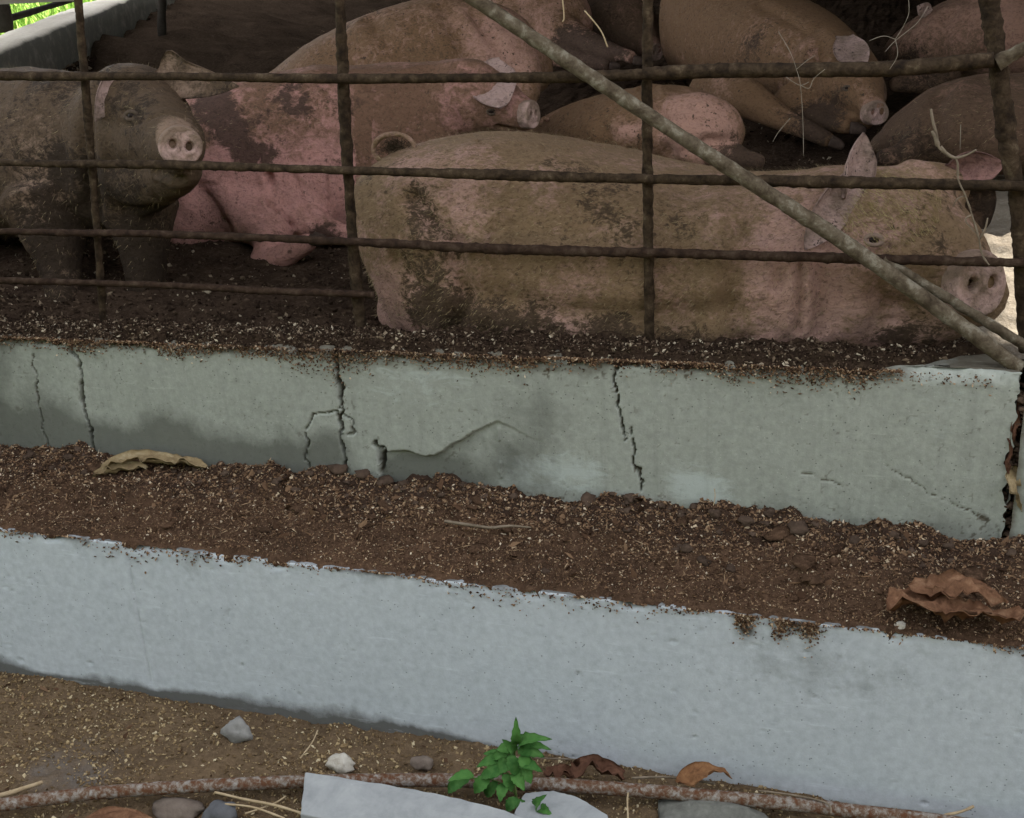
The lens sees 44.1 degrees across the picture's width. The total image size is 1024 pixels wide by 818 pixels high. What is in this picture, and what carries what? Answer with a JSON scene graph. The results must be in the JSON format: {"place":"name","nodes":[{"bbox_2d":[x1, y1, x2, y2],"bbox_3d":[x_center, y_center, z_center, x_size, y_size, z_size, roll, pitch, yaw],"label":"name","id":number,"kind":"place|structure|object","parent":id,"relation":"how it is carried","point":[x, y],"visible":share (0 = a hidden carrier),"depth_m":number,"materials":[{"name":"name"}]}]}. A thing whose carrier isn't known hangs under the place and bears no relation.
{"place":"outdoors","nodes":[
{"label":"outdoors","id":0,"kind":"place"},
{"bbox_2d":[0,0,73,3],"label":"wooden beam","id":1,"kind":"structure","parent":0,"point":[17,1],"depth_m":5.09,"materials":[{"name":"wood"}]},
{"bbox_2d":[0,672,841,817],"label":"soil path","id":2,"kind":"structure","parent":0,"point":[50,775],"depth_m":2.92,"materials":[{"name":"brown soil"}]},
{"bbox_2d":[0,780,42,797],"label":"straw","id":3,"kind":"object","parent":2,"relation":"on","point":[15,791],"visible":1,"depth_m":2.79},
{"bbox_2d":[86,806,151,817],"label":"dead leaf","id":4,"kind":"object","parent":2,"relation":"on","point":[113,812],"visible":1,"depth_m":2.71,"materials":[{"name":"brown plant"}]},
{"bbox_2d":[152,796,204,817],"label":"stone","id":5,"kind":"object","parent":2,"relation":"on","point":[168,807],"visible":1,"depth_m":2.73,"materials":[{"name":"grey stone"}]},
{"bbox_2d":[201,800,236,817],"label":"stone","id":6,"kind":"object","parent":2,"relation":"on","point":[217,809],"visible":0.97,"depth_m":2.69,"materials":[{"name":"grey stone"}]},
{"bbox_2d":[220,716,252,742],"bbox_3d":[-0.643,0.758,2.971,0.078,0.068,0.047,4,24,17],"label":"stone","id":7,"kind":"object","parent":2,"relation":"on","point":[236,730],"visible":1,"depth_m":2.95,"materials":[{"name":"grey stone"}]},
{"bbox_2d":[225,803,284,817],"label":"straw","id":8,"kind":"object","parent":2,"relation":"on","point":[260,809],"visible":1,"depth_m":2.68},
{"bbox_2d":[214,791,300,814],"bbox_3d":[-0.528,0.838,2.686,0.241,0.007,0.012,6,24,21],"label":"straw","id":9,"kind":"object","parent":2,"relation":"on","point":[260,802],"visible":1,"depth_m":2.69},
{"bbox_2d":[245,795,286,813],"bbox_3d":[-0.523,0.845,2.694,0.094,0.004,0.010,-16,26,-29],"label":"straw","id":10,"kind":"object","parent":2,"relation":"on","point":[282,798],"visible":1,"depth_m":2.69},
{"bbox_2d":[300,730,317,758],"bbox_3d":[-0.464,0.768,2.897,0.010,0.003,0.102,4,24,17],"label":"straw","id":11,"kind":"object","parent":2,"relation":"on","point":[309,745],"visible":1,"depth_m":2.89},
{"bbox_2d":[325,753,354,773],"bbox_3d":[-0.384,0.798,2.841,0.069,0.051,0.046,4,24,17],"label":"stone","id":12,"kind":"object","parent":2,"relation":"on","point":[341,763],"visible":0.98,"depth_m":2.83,"materials":[{"name":"white stone"}]},
{"bbox_2d":[0,680,773,817],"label":"ground fragments","id":13,"kind":"object","parent":2,"relation":"on","point":[124,737],"visible":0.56,"depth_m":2.95,"materials":[{"name":"brown plant"}]},
{"bbox_2d":[301,772,521,817],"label":"cement slab","id":14,"kind":"structure","parent":2,"relation":"on","point":[325,796],"depth_m":2.64,"materials":[{"name":"grey concrete"}]},
{"bbox_2d":[410,755,432,770],"bbox_3d":[-0.202,0.795,2.839,0.054,0.034,0.039,4,24,17],"label":"stone","id":15,"kind":"object","parent":2,"relation":"on","point":[423,763],"visible":1,"depth_m":2.83,"materials":[{"name":"grey stone"}]},
{"bbox_2d":[0,671,896,817],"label":"feed grains","id":16,"kind":"object","parent":2,"relation":"on","point":[155,737],"visible":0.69,"depth_m":2.94},
{"bbox_2d":[0,773,966,817],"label":"ground pipe","id":17,"kind":"object","parent":2,"relation":"on","point":[667,792],"visible":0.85,"depth_m":2.72,"materials":[{"name":"brown metal"}]},
{"bbox_2d":[758,790,831,813],"bbox_3d":[0.588,0.802,2.609,0.156,0.005,0.031,10,26,28],"label":"twig","id":18,"kind":"object","parent":17,"relation":"on","point":[828,804],"visible":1,"depth_m":2.61,"materials":[{"name":"brown wood"}]},
{"bbox_2d":[945,805,973,814],"bbox_3d":[0.907,0.816,2.564,0.071,0.007,0.009,-10,24,-16],"label":"straw","id":19,"kind":"object","parent":17,"relation":"on","point":[962,811],"visible":1,"depth_m":2.56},
{"bbox_2d":[448,717,551,814],"bbox_3d":[-0.023,0.752,2.648,0.242,0.230,0.102,4,24,17],"label":"weed","id":20,"kind":"object","parent":2,"relation":"on","point":[502,759],"visible":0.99,"depth_m":2.64,"materials":[{"name":"green plant"}]},
{"bbox_2d":[516,756,574,759],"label":"twig","id":21,"kind":"object","parent":2,"relation":"on","point":[552,758],"visible":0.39,"depth_m":2.81,"materials":[{"name":"wood"}]},
{"bbox_2d":[543,764,572,778],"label":"dead leaf","id":22,"kind":"object","parent":2,"relation":"on","point":[558,770],"visible":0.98,"depth_m":2.74,"materials":[{"name":"brown plant"}]},
{"bbox_2d":[514,791,607,817],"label":"cement slab","id":23,"kind":"structure","parent":2,"relation":"on","point":[561,805],"depth_m":2.62,"materials":[{"name":"grey concrete"}]},
{"bbox_2d":[569,754,625,780],"bbox_3d":[0.184,0.772,2.737,0.123,0.050,0.068,-3,23,-1],"label":"dead leaf","id":24,"kind":"object","parent":2,"relation":"on","point":[599,763],"visible":1,"depth_m":2.73,"materials":[{"name":"brown plant"}]},
{"bbox_2d":[626,792,628,817],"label":"straw","id":25,"kind":"object","parent":2,"relation":"on","point":[627,798],"visible":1,"depth_m":2.62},
{"bbox_2d":[632,776,714,784],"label":"twig","id":26,"kind":"object","parent":2,"relation":"on","point":[672,777],"visible":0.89,"depth_m":2.71,"materials":[{"name":"brown wood"}]},
{"bbox_2d":[675,761,731,786],"bbox_3d":[0.403,0.771,2.679,0.117,0.041,0.064,-5,23,-6],"label":"dead leaf","id":27,"kind":"object","parent":2,"relation":"on","point":[693,774],"visible":1,"depth_m":2.68,"materials":[{"name":"brown plant"}]},
{"bbox_2d":[658,799,767,817],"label":"stone","id":28,"kind":"object","parent":2,"relation":"on","point":[691,809],"visible":0.98,"depth_m":2.62,"materials":[{"name":"grey stone"}]},
{"bbox_2d":[0,0,1023,371],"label":"pen floor","id":29,"kind":"structure","parent":0,"point":[866,20],"depth_m":3.87,"materials":[{"name":"brown soil"}]},
{"bbox_2d":[0,50,238,302],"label":"pig","id":30,"kind":"object","parent":29,"relation":"on","point":[132,120],"visible":0.75,"depth_m":3.56},
{"bbox_2d":[90,0,410,72],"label":"manure bank","id":31,"kind":"structure","parent":29,"relation":"on","point":[241,36],"depth_m":8.62,"materials":[{"name":"brown soil"}]},
{"bbox_2d":[157,0,166,35],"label":"fence post","id":32,"kind":"object","parent":31,"relation":"in","point":[161,19],"visible":0.46,"depth_m":8.02,"materials":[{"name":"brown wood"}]},
{"bbox_2d":[171,57,539,265],"bbox_3d":[-0.695,-0.757,4.154,1.546,0.718,0.817,4,24,17],"label":"pig","id":33,"kind":"object","parent":29,"relation":"on","point":[276,123],"visible":0.41,"depth_m":4.00},
{"bbox_2d":[269,0,552,101],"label":"pig","id":34,"kind":"object","parent":29,"relation":"on","point":[422,30],"visible":0.35,"depth_m":4.65},
{"bbox_2d":[0,117,1023,371],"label":"floor litter","id":35,"kind":"object","parent":29,"relation":"on","point":[220,315],"visible":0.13,"depth_m":3.57,"materials":[{"name":"brown soil"}]},
{"bbox_2d":[491,0,642,69],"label":"pig","id":36,"kind":"object","parent":29,"relation":"on","point":[574,34],"visible":0.45,"depth_m":6.10},
{"bbox_2d":[587,0,662,60],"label":"pig","id":37,"kind":"object","parent":29,"relation":"on","point":[619,22],"visible":0.42,"depth_m":6.35},
{"bbox_2d":[524,82,764,169],"bbox_3d":[0.425,-0.946,4.218,0.898,0.291,0.503,4,24,17],"label":"pig","id":38,"kind":"object","parent":29,"relation":"on","point":[713,121],"visible":0.56,"depth_m":4.02},
{"bbox_2d":[354,124,1008,347],"bbox_3d":[0.354,-0.402,3.118,1.622,0.613,0.568,4,24,17],"label":"pig","id":39,"kind":"object","parent":29,"relation":"on","point":[417,290],"visible":0.73,"depth_m":2.90},
{"bbox_2d":[659,0,888,149],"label":"pig","id":40,"kind":"object","parent":29,"relation":"on","point":[712,31],"visible":0.86,"depth_m":5.07},
{"bbox_2d":[870,70,1023,174],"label":"pig","id":41,"kind":"object","parent":29,"relation":"on","point":[954,105],"visible":0.68,"depth_m":4.09},
{"bbox_2d":[883,0,1023,93],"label":"pig","id":42,"kind":"object","parent":29,"relation":"on","point":[947,28],"visible":0.63,"depth_m":5.02},
{"bbox_2d":[964,175,1023,358],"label":"pale straw bedding","id":43,"kind":"object","parent":29,"relation":"on","point":[997,234],"visible":0.06,"depth_m":3.61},
{"bbox_2d":[1009,415,1023,538],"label":"pen wall","id":44,"kind":"structure","parent":29,"relation":"on","point":[1017,525],"depth_m":2.68,"materials":[{"name":"concrete"}]},
{"bbox_2d":[883,256,1023,350],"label":"leaning pipe","id":45,"kind":"object","parent":44,"relation":"on","point":[985,321],"visible":0.81,"depth_m":2.65,"materials":[{"name":"wood"}]},
{"bbox_2d":[1003,372,1023,531],"bbox_3d":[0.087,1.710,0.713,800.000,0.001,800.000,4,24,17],"label":"ground","id":46,"kind":"structure","parent":0,"point":[1018,435],"depth_m":4.38,"materials":[{"name":"soil"}]},
{"bbox_2d":[0,0,174,69],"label":"side wall","id":47,"kind":"structure","parent":46,"relation":"on","point":[50,42],"depth_m":6.95,"materials":[{"name":"concrete"}]},
{"bbox_2d":[0,1,73,32],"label":"ledge fence","id":48,"kind":"object","parent":47,"relation":"on","point":[7,17],"visible":0.88,"depth_m":6.89,"materials":[{"name":"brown wood"}]},
{"bbox_2d":[62,9,166,71],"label":"dirt","id":49,"kind":"structure","parent":47,"relation":"attached to","point":[91,61],"depth_m":7.14,"materials":[{"name":"brown soil"}]},
{"bbox_2d":[0,333,1021,539],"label":"pen wall","id":50,"kind":"structure","parent":46,"relation":"on","point":[932,452],"depth_m":2.94,"materials":[{"name":"concrete"}]},
{"bbox_2d":[0,310,976,371],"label":"bedding crumbs","id":51,"kind":"object","parent":50,"relation":"on","point":[185,330],"visible":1,"depth_m":3.02,"materials":[{"name":"brown soil"}]},
{"bbox_2d":[0,312,984,376],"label":"bedding crust","id":52,"kind":"object","parent":50,"relation":"on","point":[738,359],"visible":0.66,"depth_m":2.90},
{"bbox_2d":[0,0,1023,353],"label":"pen fence","id":53,"kind":"object","parent":50,"relation":"on","point":[998,58],"visible":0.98,"depth_m":2.82,"materials":[{"name":"rusty metal"}]},
{"bbox_2d":[562,0,564,21],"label":"straw","id":54,"kind":"object","parent":53,"relation":"hanging from","point":[563,11],"visible":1,"depth_m":2.63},
{"bbox_2d":[584,11,607,46],"bbox_3d":[0.175,-0.790,2.629,0.050,0.075,0.003,4,24,17],"label":"straw","id":55,"kind":"object","parent":53,"relation":"hanging from","point":[590,17],"visible":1,"depth_m":2.62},
{"bbox_2d":[773,0,960,155],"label":"dry vine","id":56,"kind":"object","parent":53,"relation":"hanging from","point":[824,69],"visible":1,"depth_m":2.54,"materials":[{"name":"brown plant"}]},
{"bbox_2d":[930,109,989,265],"bbox_3d":[0.904,-0.445,2.550,0.142,0.317,0.013,4,24,17],"label":"dry vine","id":57,"kind":"object","parent":53,"relation":"hanging from","point":[934,132],"visible":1,"depth_m":2.53,"materials":[{"name":"beige plant"}]},
{"bbox_2d":[0,335,1023,657],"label":"spilt crumbs","id":58,"kind":"object","parent":50,"relation":"on","point":[784,623],"visible":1,"depth_m":2.85,"materials":[{"name":"brown soil"}]},
{"bbox_2d":[463,0,1023,370],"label":"leaning pipe","id":59,"kind":"object","parent":50,"relation":"on","point":[940,310],"visible":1,"depth_m":2.64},
{"bbox_2d":[1005,401,1021,473],"bbox_3d":[1.046,0.054,2.646,0.035,0.176,0.026,-14,25,-24],"label":"bark strip","id":60,"kind":"object","parent":50,"relation":"hanging from","point":[1013,427],"visible":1,"depth_m":2.64,"materials":[{"name":"brown plant"}]},
{"bbox_2d":[0,528,1023,817],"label":"trough wall","id":61,"kind":"structure","parent":46,"relation":"on","point":[930,724],"depth_m":2.78,"materials":[{"name":"concrete"}]},
{"bbox_2d":[0,440,1023,646],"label":"soil","id":62,"kind":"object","parent":61,"relation":"on","point":[133,542],"visible":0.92,"depth_m":2.85,"materials":[{"name":"brown soil"}]},
{"bbox_2d":[92,460,147,476],"bbox_3d":[-1.011,0.152,3.261,0.146,0.033,0.048,-4,23,-1],"label":"dead leaf","id":63,"kind":"object","parent":62,"relation":"on","point":[113,468],"visible":1,"depth_m":3.26,"materials":[{"name":"beige plant"}]},
{"bbox_2d":[100,449,207,467],"bbox_3d":[-0.919,0.129,3.268,0.278,0.036,0.076,0,23,8],"label":"dead leaf","id":64,"kind":"object","parent":62,"relation":"on","point":[147,455],"visible":1,"depth_m":3.27,"materials":[{"name":"beige plant"}]},
{"bbox_2d":[444,520,530,528],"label":"twig","id":65,"kind":"object","parent":62,"relation":"on","point":[474,525],"visible":1,"depth_m":2.88,"materials":[{"name":"wood"}]},
{"bbox_2d":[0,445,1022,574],"bbox_3d":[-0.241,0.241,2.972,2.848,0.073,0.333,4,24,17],"label":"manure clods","id":66,"kind":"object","parent":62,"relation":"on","point":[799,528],"visible":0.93,"depth_m":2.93,"materials":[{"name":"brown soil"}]},
{"bbox_2d":[0,446,1023,634],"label":"manure fibres","id":67,"kind":"object","parent":62,"relation":"on","point":[558,560],"visible":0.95,"depth_m":2.88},
{"bbox_2d":[0,460,1023,626],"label":"trodden clods","id":68,"kind":"object","parent":62,"relation":"on","point":[803,562],"visible":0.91,"depth_m":2.80,"materials":[{"name":"brown soil"}]},
{"bbox_2d":[3,451,1023,616],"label":"leaf fragments","id":69,"kind":"object","parent":62,"relation":"on","point":[906,534],"visible":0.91,"depth_m":2.94,"materials":[{"name":"brown plant"}]},
{"bbox_2d":[894,621,905,628],"bbox_3d":[0.770,0.429,2.505,0.026,0.018,0.024,-11,24,-18],"label":"stone","id":70,"kind":"object","parent":62,"relation":"on","point":[901,625],"visible":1,"depth_m":2.50,"materials":[{"name":"white stone"}]},
{"bbox_2d":[886,585,1023,624],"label":"dead leaf","id":71,"kind":"object","parent":62,"relation":"on","point":[945,608],"visible":0.98,"depth_m":2.46,"materials":[{"name":"brown plant"}]},
{"bbox_2d":[908,569,1008,606],"bbox_3d":[0.880,0.348,2.496,0.186,0.052,0.088,4,24,17],"label":"dead leaf","id":72,"kind":"object","parent":71,"relation":"on","point":[954,583],"visible":0.99,"depth_m":2.48,"materials":[{"name":"brown plant"}]},
{"bbox_2d":[1002,382,1023,536],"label":"gap rubble","id":73,"kind":"object","parent":62,"relation":"on","point":[1015,454],"visible":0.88,"depth_m":2.67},
{"bbox_2d":[1005,466,1021,511],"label":"dead leaf","id":74,"kind":"object","parent":73,"relation":"attached to","point":[1013,483],"visible":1,"depth_m":2.67,"materials":[{"name":"beige plant"}]},
{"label":"lawn","id":75,"kind":"structure","parent":0,"visible":0},
{"bbox_2d":[0,0,95,34],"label":"grass","id":76,"kind":"structure","parent":75,"relation":"on","point":[15,8],"depth_m":21.27,"materials":[{"name":"green plant"}]}
]}

